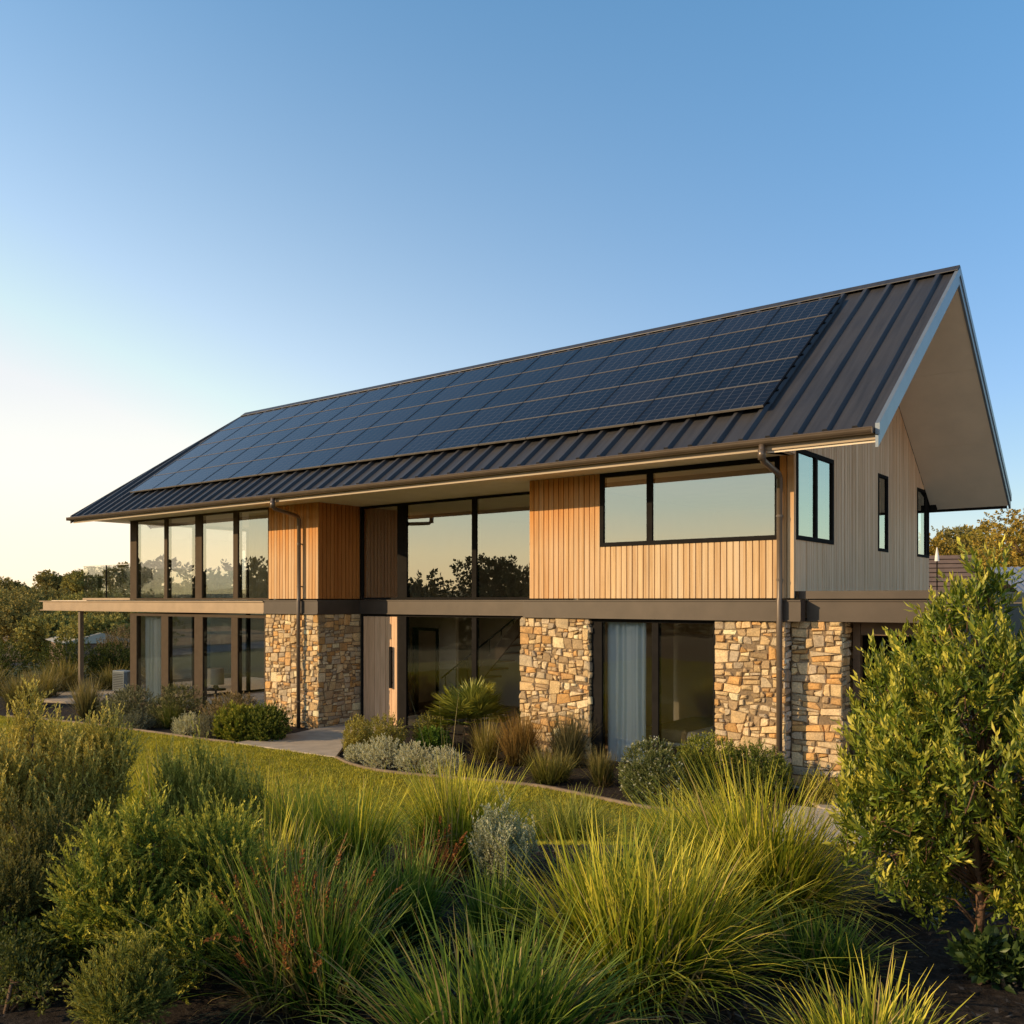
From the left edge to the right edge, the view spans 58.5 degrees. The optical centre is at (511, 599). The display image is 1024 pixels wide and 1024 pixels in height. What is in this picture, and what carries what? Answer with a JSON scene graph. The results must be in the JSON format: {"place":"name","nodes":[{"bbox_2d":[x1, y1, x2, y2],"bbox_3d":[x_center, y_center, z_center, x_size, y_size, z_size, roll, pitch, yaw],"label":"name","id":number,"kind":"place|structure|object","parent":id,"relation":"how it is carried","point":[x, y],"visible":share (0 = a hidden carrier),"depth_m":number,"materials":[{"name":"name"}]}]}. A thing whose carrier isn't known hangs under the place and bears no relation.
{"place":"outdoors","nodes":[
{"label":"outdoors","id":0,"kind":"place"},
{"bbox_2d":[1,626,263,662],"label":"field","id":1,"kind":"structure","parent":0,"point":[218,635],"depth_m":114.69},
{"bbox_2d":[0,586,75,657],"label":"olive tree","id":2,"kind":"object","parent":1,"relation":"on","point":[13,612],"visible":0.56,"depth_m":70.17,"materials":[{"name":"green plant"}]},
{"bbox_2d":[59,569,105,596],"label":"olive tree","id":3,"kind":"object","parent":1,"relation":"on","point":[75,581],"visible":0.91,"depth_m":118.65,"materials":[{"name":"green plant"}]},
{"bbox_2d":[102,561,153,596],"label":"olive tree","id":4,"kind":"object","parent":1,"relation":"on","point":[118,579],"visible":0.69,"depth_m":98.75,"materials":[{"name":"green plant"}]},
{"bbox_2d":[235,722,402,757],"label":"path","id":5,"kind":"structure","parent":0,"point":[325,741],"depth_m":19.02,"materials":[{"name":"concrete"}]},
{"bbox_2d":[0,715,736,845],"bbox_3d":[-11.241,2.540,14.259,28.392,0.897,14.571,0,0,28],"label":"lawn","id":6,"kind":"structure","parent":0,"point":[402,784],"depth_m":14.88,"materials":[{"name":"plant"}]},
{"bbox_2d":[0,592,1023,1023],"bbox_3d":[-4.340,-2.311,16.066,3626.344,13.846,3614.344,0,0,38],"label":"ground","id":7,"kind":"structure","parent":0,"point":[984,998],"depth_m":4.36,"materials":[{"name":"soil"}]},
{"bbox_2d":[0,637,39,679],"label":"hedge bush","id":8,"kind":"object","parent":7,"relation":"on","point":[15,652],"visible":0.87,"depth_m":34.93,"materials":[{"name":"green plant"}]},
{"bbox_2d":[12,611,74,663],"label":"olive tree","id":9,"kind":"object","parent":7,"relation":"on","point":[35,631],"visible":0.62,"depth_m":64.76,"materials":[{"name":"green plant"}]},
{"bbox_2d":[0,906,89,1016],"bbox_3d":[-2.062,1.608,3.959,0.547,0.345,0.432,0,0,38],"label":"ground cover","id":10,"kind":"object","parent":7,"relation":"on","point":[20,981],"visible":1,"depth_m":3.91,"materials":[{"name":"green plant"}]},
{"bbox_2d":[0,784,98,933],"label":"tea tree","id":11,"kind":"object","parent":7,"relation":"on","point":[24,862],"visible":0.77,"depth_m":4.56,"materials":[{"name":"green plant"}]},
{"bbox_2d":[31,634,104,677],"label":"hedge bush","id":12,"kind":"object","parent":7,"relation":"on","point":[70,649],"visible":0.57,"depth_m":34.80,"materials":[{"name":"green plant"}]},
{"bbox_2d":[0,674,149,858],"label":"tea tree","id":13,"kind":"object","parent":7,"relation":"on","point":[35,766],"visible":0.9,"depth_m":5.18,"materials":[{"name":"green plant"}]},
{"bbox_2d":[61,668,116,717],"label":"grass clump","id":14,"kind":"object","parent":7,"relation":"on","point":[84,702],"visible":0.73,"depth_m":23.26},
{"bbox_2d":[55,613,129,645],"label":"olive tree","id":15,"kind":"object","parent":7,"relation":"on","point":[99,623],"visible":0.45,"depth_m":59.17,"materials":[{"name":"green plant"}]},
{"bbox_2d":[85,638,144,678],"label":"hedge bush","id":16,"kind":"object","parent":7,"relation":"on","point":[105,653],"visible":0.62,"depth_m":34.74,"materials":[{"name":"green plant"}]},
{"bbox_2d":[50,925,189,1023],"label":"feathery shrub","id":17,"kind":"object","parent":7,"relation":"on","point":[125,991],"visible":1,"depth_m":3.54,"materials":[{"name":"green plant"}]},
{"bbox_2d":[105,683,156,724],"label":"bush","id":18,"kind":"object","parent":7,"relation":"on","point":[131,694],"visible":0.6,"depth_m":22.13,"materials":[{"name":"green plant"}]},
{"bbox_2d":[35,677,263,704],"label":"terrace slab","id":19,"kind":"structure","parent":7,"relation":"on","point":[257,683],"depth_m":29.99,"materials":[{"name":"concrete"}]},
{"bbox_2d":[35,771,291,1004],"bbox_3d":[-1.579,1.301,4.264,1.276,1.057,1.120,0,0,38],"label":"feathery shrub","id":20,"kind":"object","parent":7,"relation":"on","point":[131,882],"visible":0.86,"depth_m":4.10,"materials":[{"name":"green plant"}]},
{"bbox_2d":[110,733,238,835],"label":"grass clump","id":21,"kind":"object","parent":7,"relation":"on","point":[144,787],"visible":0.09,"depth_m":11.44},
{"bbox_2d":[145,683,208,726],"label":"bush","id":22,"kind":"object","parent":7,"relation":"on","point":[182,700],"visible":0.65,"depth_m":21.77,"materials":[{"name":"green plant"}]},
{"bbox_2d":[148,710,273,852],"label":"feathery shrub","id":23,"kind":"object","parent":7,"relation":"on","point":[174,774],"visible":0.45,"depth_m":5.48,"materials":[{"name":"green plant"}]},
{"bbox_2d":[210,699,256,741],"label":"bush","id":24,"kind":"object","parent":7,"relation":"on","point":[233,717],"visible":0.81,"depth_m":19.45,"materials":[{"name":"green plant"}]},
{"bbox_2d":[238,700,294,741],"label":"bush","id":25,"kind":"object","parent":7,"relation":"on","point":[269,724],"visible":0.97,"depth_m":19.34,"materials":[{"name":"green plant"}]},
{"bbox_2d":[111,815,447,1023],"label":"grass clump","id":26,"kind":"object","parent":7,"relation":"on","point":[275,962],"visible":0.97,"depth_m":3.83,"materials":[{"name":"plant"}]},
{"bbox_2d":[224,793,363,940],"bbox_3d":[-1.335,1.402,4.925,1.020,0.717,1.024,0,0,38],"label":"grass clump","id":27,"kind":"object","parent":7,"relation":"on","point":[281,838],"visible":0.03,"depth_m":5.04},
{"bbox_2d":[248,819,383,932],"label":"grass clump","id":28,"kind":"object","parent":7,"relation":"on","point":[297,856],"visible":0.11,"depth_m":4.73,"materials":[{"name":"plant"}]},
{"bbox_2d":[220,758,463,895],"bbox_3d":[-1.096,1.373,5.562,1.641,0.791,1.514,0,0,38],"label":"grass clump","id":29,"kind":"object","parent":7,"relation":"on","point":[342,826],"visible":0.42,"depth_m":5.53,"materials":[{"name":"plant"}]},
{"bbox_2d":[340,713,375,754],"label":"bush","id":30,"kind":"object","parent":7,"relation":"on","point":[356,735],"visible":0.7,"depth_m":17.47,"materials":[{"name":"green plant"}]},
{"bbox_2d":[358,733,405,767],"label":"cushion bush","id":31,"kind":"object","parent":7,"relation":"on","point":[374,751],"visible":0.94,"depth_m":16.40,"materials":[{"name":"grey plant"}]},
{"bbox_2d":[365,711,409,749],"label":"bush","id":32,"kind":"object","parent":7,"relation":"on","point":[390,728],"visible":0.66,"depth_m":18.37,"materials":[{"name":"green plant"}]},
{"bbox_2d":[327,815,476,953],"bbox_3d":[-0.577,1.436,4.683,0.988,0.648,1.005,0,0,38],"label":"grass clump","id":33,"kind":"object","parent":7,"relation":"on","point":[406,921],"visible":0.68,"depth_m":4.64,"materials":[{"name":"plant"}]},
{"bbox_2d":[391,740,435,771],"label":"cushion bush","id":34,"kind":"object","parent":7,"relation":"on","point":[409,757],"visible":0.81,"depth_m":16.01,"materials":[{"name":"grey plant"}]},
{"bbox_2d":[388,808,473,902],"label":"grass clump","id":35,"kind":"object","parent":7,"relation":"on","point":[446,853],"visible":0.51,"depth_m":5.45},
{"bbox_2d":[425,675,516,746],"bbox_3d":[-0.851,2.293,18.788,1.970,1.513,1.828,0,0,-37],"label":"palm","id":36,"kind":"object","parent":7,"relation":"on","point":[473,699],"visible":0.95,"depth_m":18.54,"materials":[{"name":"green plant"}]},
{"bbox_2d":[377,694,568,887],"bbox_3d":[-0.353,1.212,6.215,1.529,1.196,1.522,0,0,14],"label":"grass clump","id":37,"kind":"object","parent":7,"relation":"on","point":[455,812],"visible":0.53,"depth_m":6.17,"materials":[{"name":"plant"}]},
{"bbox_2d":[462,716,505,762],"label":"grass clump","id":38,"kind":"object","parent":7,"relation":"on","point":[483,750],"visible":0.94,"depth_m":16.97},
{"bbox_2d":[409,850,558,961],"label":"grass clump","id":39,"kind":"object","parent":7,"relation":"on","point":[478,904],"visible":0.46,"depth_m":4.47,"materials":[{"name":"plant"}]},
{"bbox_2d":[285,875,707,1023],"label":"grass clump","id":40,"kind":"object","parent":7,"relation":"on","point":[504,1000],"visible":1,"depth_m":3.31,"materials":[{"name":"plant"}]},
{"bbox_2d":[466,785,539,895],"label":"silver shrub","id":41,"kind":"object","parent":7,"relation":"on","point":[486,843],"visible":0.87,"depth_m":5.48,"materials":[{"name":"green plant"}]},
{"bbox_2d":[486,696,554,766],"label":"grass clump","id":42,"kind":"object","parent":7,"relation":"on","point":[523,739],"visible":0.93,"depth_m":16.53,"materials":[{"name":"plant"}]},
{"bbox_2d":[39,265,1023,805],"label":"house","id":43,"kind":"structure","parent":7,"relation":"on","point":[763,573],"depth_m":17.81,"materials":[{"name":"wood"}]},
{"bbox_2d":[145,616,160,702],"bbox_3d":[-10.090,1.685,25.930,1.100,2.530,0.102,0,0,38],"label":"curtain","id":44,"kind":"object","parent":43,"relation":"hanging from","point":[153,649],"visible":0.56,"depth_m":26.03,"materials":[{"name":"fabric"}]},
{"bbox_2d":[130,613,265,712],"bbox_3d":[-8.480,1.675,24.457,6.290,2.590,0.140,0,0,38],"label":"sliding door","id":45,"kind":"structure","parent":43,"relation":"in","point":[200,620],"depth_m":24.30,"materials":[{"name":"brown metal"}]},
{"bbox_2d":[130,507,273,599],"bbox_3d":[-8.435,-1.140,24.421,6.405,2.270,0.140,0,0,38],"label":"window","id":46,"kind":"structure","parent":43,"relation":"in","point":[200,519],"depth_m":24.27,"materials":[{"name":"brown metal"}]},
{"bbox_2d":[143,613,263,700],"bbox_3d":[-9.092,1.675,28.688,0.100,2.590,5.740,0,0,38],"label":"window","id":47,"kind":"structure","parent":43,"relation":"in","point":[248,620],"depth_m":29.39,"materials":[{"name":"brown metal"}]},
{"bbox_2d":[249,512,267,597],"bbox_3d":[-6.385,-1.110,23.036,0.800,2.180,0.102,0,0,36],"label":"window","id":48,"kind":"structure","parent":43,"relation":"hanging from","point":[258,555],"depth_m":23.04,"materials":[{"name":"glass"}]},
{"bbox_2d":[361,614,397,725],"bbox_3d":[-3.177,1.667,21.899,1.260,2.665,0.190,0,0,38],"label":"front door","id":49,"kind":"structure","parent":43,"relation":"in","point":[379,634],"depth_m":21.87,"materials":[{"name":"wood"}]},
{"bbox_2d":[356,436,415,461],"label":"solar panel","id":50,"kind":"object","parent":43,"relation":"attached to","point":[391,448],"visible":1,"depth_m":19.62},
{"bbox_2d":[394,430,455,456],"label":"solar panel","id":51,"kind":"object","parent":43,"relation":"attached to","point":[425,443],"visible":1,"depth_m":18.92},
{"bbox_2d":[412,627,438,711],"bbox_3d":[-2.244,1.855,24.120,0.920,2.250,0.160,0,0,38],"label":"inner doorway","id":52,"kind":"structure","parent":43,"relation":"in","point":[415,630],"depth_m":24.31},
{"bbox_2d":[398,614,522,738],"bbox_3d":[-0.743,1.660,20.064,4.825,2.640,0.110,0,0,38],"label":"window","id":53,"kind":"structure","parent":43,"relation":"in","point":[403,619],"depth_m":21.35,"materials":[{"name":"black metal"}]},
{"bbox_2d":[361,492,570,599],"bbox_3d":[-1.234,-1.140,20.447,6.110,2.260,0.110,0,0,38],"label":"window","id":54,"kind":"structure","parent":43,"relation":"in","point":[403,509],"depth_m":21.36,"materials":[{"name":"black glass"}]},
{"bbox_2d":[434,423,499,451],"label":"solar panel","id":55,"kind":"object","parent":43,"relation":"attached to","point":[467,437],"visible":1,"depth_m":18.21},
{"bbox_2d":[459,402,522,428],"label":"solar panel","id":56,"kind":"object","parent":43,"relation":"attached to","point":[492,415],"visible":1,"depth_m":18.80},
{"bbox_2d":[481,383,542,408],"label":"solar panel","id":57,"kind":"object","parent":43,"relation":"attached to","point":[512,396],"visible":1,"depth_m":19.37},
{"bbox_2d":[478,416,546,445],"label":"solar panel","id":58,"kind":"object","parent":43,"relation":"attached to","point":[515,430],"visible":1,"depth_m":17.50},
{"bbox_2d":[502,395,568,421],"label":"solar panel","id":59,"kind":"object","parent":43,"relation":"attached to","point":[536,408],"visible":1,"depth_m":18.09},
{"bbox_2d":[524,375,588,401],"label":"solar panel","id":60,"kind":"object","parent":43,"relation":"attached to","point":[569,386],"visible":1,"depth_m":18.66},
{"bbox_2d":[526,408,597,438],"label":"solar panel","id":61,"kind":"object","parent":43,"relation":"attached to","point":[562,423],"visible":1,"depth_m":16.80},
{"bbox_2d":[545,357,606,382],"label":"solar panel","id":62,"kind":"object","parent":43,"relation":"attached to","point":[577,369],"visible":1,"depth_m":19.24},
{"bbox_2d":[549,386,618,414],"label":"solar panel","id":63,"kind":"object","parent":43,"relation":"attached to","point":[593,399],"visible":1,"depth_m":17.39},
{"bbox_2d":[571,366,637,393],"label":"solar panel","id":64,"kind":"object","parent":43,"relation":"attached to","point":[604,380],"visible":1,"depth_m":17.96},
{"bbox_2d":[577,399,653,431],"bbox_3d":[1.831,-3.248,16.125,1.136,0.036,0.883,0,36,38],"label":"solar panel","id":65,"kind":"object","parent":43,"relation":"attached to","point":[627,414],"visible":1,"depth_m":16.09,"materials":[{"name":"glass"}]},
{"bbox_2d":[590,347,656,374],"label":"solar panel","id":66,"kind":"object","parent":43,"relation":"attached to","point":[624,360],"visible":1,"depth_m":18.53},
{"bbox_2d":[608,622,645,764],"bbox_3d":[2.063,1.675,16.454,0.822,2.550,0.094,0,0,40],"label":"curtain","id":67,"kind":"object","parent":43,"relation":"hanging from","point":[627,684],"visible":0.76,"depth_m":16.46,"materials":[{"name":"fabric"}]},
{"bbox_2d":[599,377,673,407],"bbox_3d":[2.276,-3.777,16.695,1.136,0.037,0.883,0,36,38],"label":"solar panel","id":68,"kind":"object","parent":43,"relation":"attached to","point":[639,392],"visible":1,"depth_m":16.68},
{"bbox_2d":[609,329,673,355],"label":"solar panel","id":69,"kind":"object","parent":43,"relation":"attached to","point":[648,341],"visible":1,"depth_m":19.10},
{"bbox_2d":[592,619,714,776],"bbox_3d":[2.462,1.655,15.986,2.465,2.630,0.120,0,0,38],"label":"sliding door","id":70,"kind":"structure","parent":43,"relation":"in","point":[598,625],"depth_m":16.45,"materials":[{"name":"black glass"}]},
{"bbox_2d":[620,356,691,385],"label":"solar panel","id":71,"kind":"object","parent":43,"relation":"attached to","point":[657,371],"visible":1,"depth_m":17.25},
{"bbox_2d":[634,390,713,424],"bbox_3d":[2.737,-3.248,15.419,1.136,0.036,0.883,0,36,38],"label":"solar panel","id":72,"kind":"object","parent":43,"relation":"attached to","point":[675,407],"visible":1,"depth_m":15.38,"materials":[{"name":"glass"}]},
{"bbox_2d":[639,337,708,365],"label":"solar panel","id":73,"kind":"object","parent":43,"relation":"attached to","point":[675,351],"visible":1,"depth_m":17.82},
{"bbox_2d":[646,716,712,759],"bbox_3d":[3.809,2.530,17.002,2.000,0.660,2.000,0,0,38],"label":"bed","id":74,"kind":"object","parent":43,"relation":"in","point":[675,731],"visible":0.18,"depth_m":16.60,"materials":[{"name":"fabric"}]},
{"bbox_2d":[600,456,779,546],"bbox_3d":[2.936,-1.615,15.502,3.341,1.320,0.120,0,0,38],"label":"window","id":75,"kind":"structure","parent":43,"relation":"in","point":[650,473],"depth_m":15.83,"materials":[{"name":"black glass"}]},
{"bbox_2d":[658,319,724,346],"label":"solar panel","id":76,"kind":"object","parent":43,"relation":"attached to","point":[692,332],"visible":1,"depth_m":18.39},
{"bbox_2d":[655,367,732,398],"bbox_3d":[3.181,-3.777,15.989,1.136,0.036,0.883,0,36,38],"label":"solar panel","id":77,"kind":"object","parent":43,"relation":"attached to","point":[695,383],"visible":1,"depth_m":15.97,"materials":[{"name":"glass"}]},
{"bbox_2d":[675,346,749,376],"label":"solar panel","id":78,"kind":"object","parent":43,"relation":"attached to","point":[730,358],"visible":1,"depth_m":16.54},
{"bbox_2d":[693,326,765,355],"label":"solar panel","id":79,"kind":"object","parent":43,"relation":"attached to","point":[733,340],"visible":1,"depth_m":17.11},
{"bbox_2d":[696,380,780,415],"bbox_3d":[3.642,-3.248,14.713,1.136,0.037,0.883,0,36,38],"label":"solar panel","id":80,"kind":"object","parent":43,"relation":"attached to","point":[751,396],"visible":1,"depth_m":14.67,"materials":[{"name":"glass"}]},
{"bbox_2d":[710,308,779,336],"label":"solar panel","id":81,"kind":"object","parent":43,"relation":"attached to","point":[746,322],"visible":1,"depth_m":17.68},
{"bbox_2d":[715,357,797,389],"bbox_3d":[4.086,-3.777,15.283,1.136,0.036,0.883,0,36,38],"label":"solar panel","id":82,"kind":"object","parent":43,"relation":"attached to","point":[762,372],"visible":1,"depth_m":15.26,"materials":[{"name":"glass"}]},
{"bbox_2d":[734,335,812,366],"bbox_3d":[4.530,-4.305,15.852,1.136,0.036,0.883,0,36,38],"label":"solar panel","id":83,"kind":"object","parent":43,"relation":"attached to","point":[777,350],"visible":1,"depth_m":15.83,"materials":[{"name":"glass"}]},
{"bbox_2d":[751,314,826,345],"bbox_3d":[4.975,-4.833,16.422,1.136,0.036,0.883,0,36,38],"label":"solar panel","id":84,"kind":"object","parent":43,"relation":"attached to","point":[791,329],"visible":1,"depth_m":16.40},
{"bbox_2d":[767,295,840,325],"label":"solar panel","id":85,"kind":"object","parent":43,"relation":"attached to","point":[825,306],"visible":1,"depth_m":16.97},
{"bbox_2d":[796,449,833,544],"bbox_3d":[4.948,-1.675,15.035,0.120,1.450,1.720,0,0,38],"label":"window","id":86,"kind":"structure","parent":43,"relation":"in","point":[814,472],"depth_m":14.99,"materials":[{"name":"clear glass"}]},
{"bbox_2d":[878,473,888,551],"bbox_3d":[7.262,-1.705,18.015,0.120,1.510,0.665,0,0,38],"label":"window","id":87,"kind":"structure","parent":43,"relation":"in","point":[883,481],"depth_m":18.07,"materials":[{"name":"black glass"}]},
{"bbox_2d":[917,487,928,557],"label":"window","id":88,"kind":"structure","parent":43,"relation":"in","point":[922,503],"depth_m":20.41,"materials":[{"name":"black glass"}]},
{"bbox_2d":[512,742,586,785],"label":"grass clump","id":89,"kind":"object","parent":7,"relation":"on","point":[546,773],"visible":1,"depth_m":14.91,"materials":[{"name":"plant"}]},
{"bbox_2d":[335,756,767,828],"bbox_3d":[-0.004,2.982,14.592,8.560,0.075,0.570,0,0,36],"label":"lawn edging","id":90,"kind":"object","parent":7,"relation":"on","point":[485,780],"visible":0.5,"depth_m":14.73,"materials":[{"name":"metal"}]},
{"bbox_2d":[539,705,603,767],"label":"grass clump","id":91,"kind":"object","parent":7,"relation":"on","point":[564,739],"visible":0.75,"depth_m":16.39,"materials":[{"name":"plant"}]},
{"bbox_2d":[507,780,647,845],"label":"grass clump","id":92,"kind":"object","parent":7,"relation":"on","point":[561,819],"visible":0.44,"depth_m":10.08,"materials":[{"name":"plant"}]},
{"bbox_2d":[578,740,621,787],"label":"grass clump","id":93,"kind":"object","parent":7,"relation":"on","point":[602,773],"visible":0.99,"depth_m":14.81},
{"bbox_2d":[538,802,695,927],"bbox_3d":[0.628,1.441,5.022,0.949,0.638,1.204,0,0,38],"label":"grass clump","id":94,"kind":"object","parent":7,"relation":"on","point":[619,849],"visible":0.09,"depth_m":5.11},
{"bbox_2d":[417,788,860,1023],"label":"grass clump","id":95,"kind":"object","parent":7,"relation":"on","point":[675,931],"visible":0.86,"depth_m":4.01,"materials":[{"name":"plant"}]},
{"bbox_2d":[616,735,685,807],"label":"bush","id":96,"kind":"object","parent":7,"relation":"on","point":[658,773],"visible":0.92,"depth_m":13.42,"materials":[{"name":"green plant"}]},
{"bbox_2d":[587,778,772,869],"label":"grass clump","id":97,"kind":"object","parent":7,"relation":"on","point":[654,815],"visible":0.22,"depth_m":6.37,"materials":[{"name":"plant"}]},
{"bbox_2d":[672,729,746,799],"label":"bush","id":98,"kind":"object","parent":7,"relation":"on","point":[711,750],"visible":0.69,"depth_m":13.91,"materials":[{"name":"green plant"}]},
{"bbox_2d":[565,730,948,964],"bbox_3d":[1.461,1.264,5.303,2.157,0.992,2.358,0,0,38],"label":"grass clump","id":99,"kind":"object","parent":7,"relation":"on","point":[791,858],"visible":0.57,"depth_m":4.96,"materials":[{"name":"plant"}]},
{"bbox_2d":[725,739,794,804],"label":"bush","id":100,"kind":"object","parent":7,"relation":"on","point":[757,762],"visible":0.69,"depth_m":13.67,"materials":[{"name":"green plant"}]},
{"bbox_2d":[796,769,841,805],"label":"bush","id":101,"kind":"object","parent":7,"relation":"on","point":[824,785],"visible":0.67,"depth_m":13.39,"materials":[{"name":"green plant"}]},
{"bbox_2d":[729,891,915,1003],"bbox_3d":[1.396,1.545,4.241,0.980,0.430,0.877,0,0,13],"label":"grass clump","id":102,"kind":"object","parent":7,"relation":"on","point":[809,952],"visible":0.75,"depth_m":4.19,"materials":[{"name":"plant"}]},
{"bbox_2d":[747,935,984,1023],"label":"grass clump","id":103,"kind":"object","parent":7,"relation":"on","point":[884,1014],"visible":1,"depth_m":3.41,"materials":[{"name":"plant"}]},
{"bbox_2d":[822,535,1023,941],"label":"leafy shrub","id":104,"kind":"object","parent":7,"relation":"on","point":[905,779],"visible":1,"depth_m":4.24,"materials":[{"name":"green plant"}]},
{"bbox_2d":[941,519,1023,569],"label":"gum tree","id":105,"kind":"object","parent":7,"relation":"on","point":[974,548],"visible":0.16,"depth_m":59.31,"materials":[{"name":"green plant"}]},
{"bbox_2d":[944,922,1023,994],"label":"broadleaf plant","id":106,"kind":"object","parent":7,"relation":"on","point":[990,953],"visible":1,"depth_m":4.15,"materials":[{"name":"green plant"}]},
{"bbox_2d":[970,508,1023,569],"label":"gum tree","id":107,"kind":"object","parent":7,"relation":"on","point":[1014,540],"visible":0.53,"depth_m":52.31,"materials":[{"name":"green plant"}]},
{"bbox_2d":[0,0,1023,594],"label":"sky","id":108,"kind":"structure","parent":0,"point":[213,213],"materials":[{"name":"blue"}]},
{"bbox_2d":[929,555,974,589],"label":"neighbour house","id":109,"kind":"structure","parent":0,"point":[947,564],"depth_m":43.13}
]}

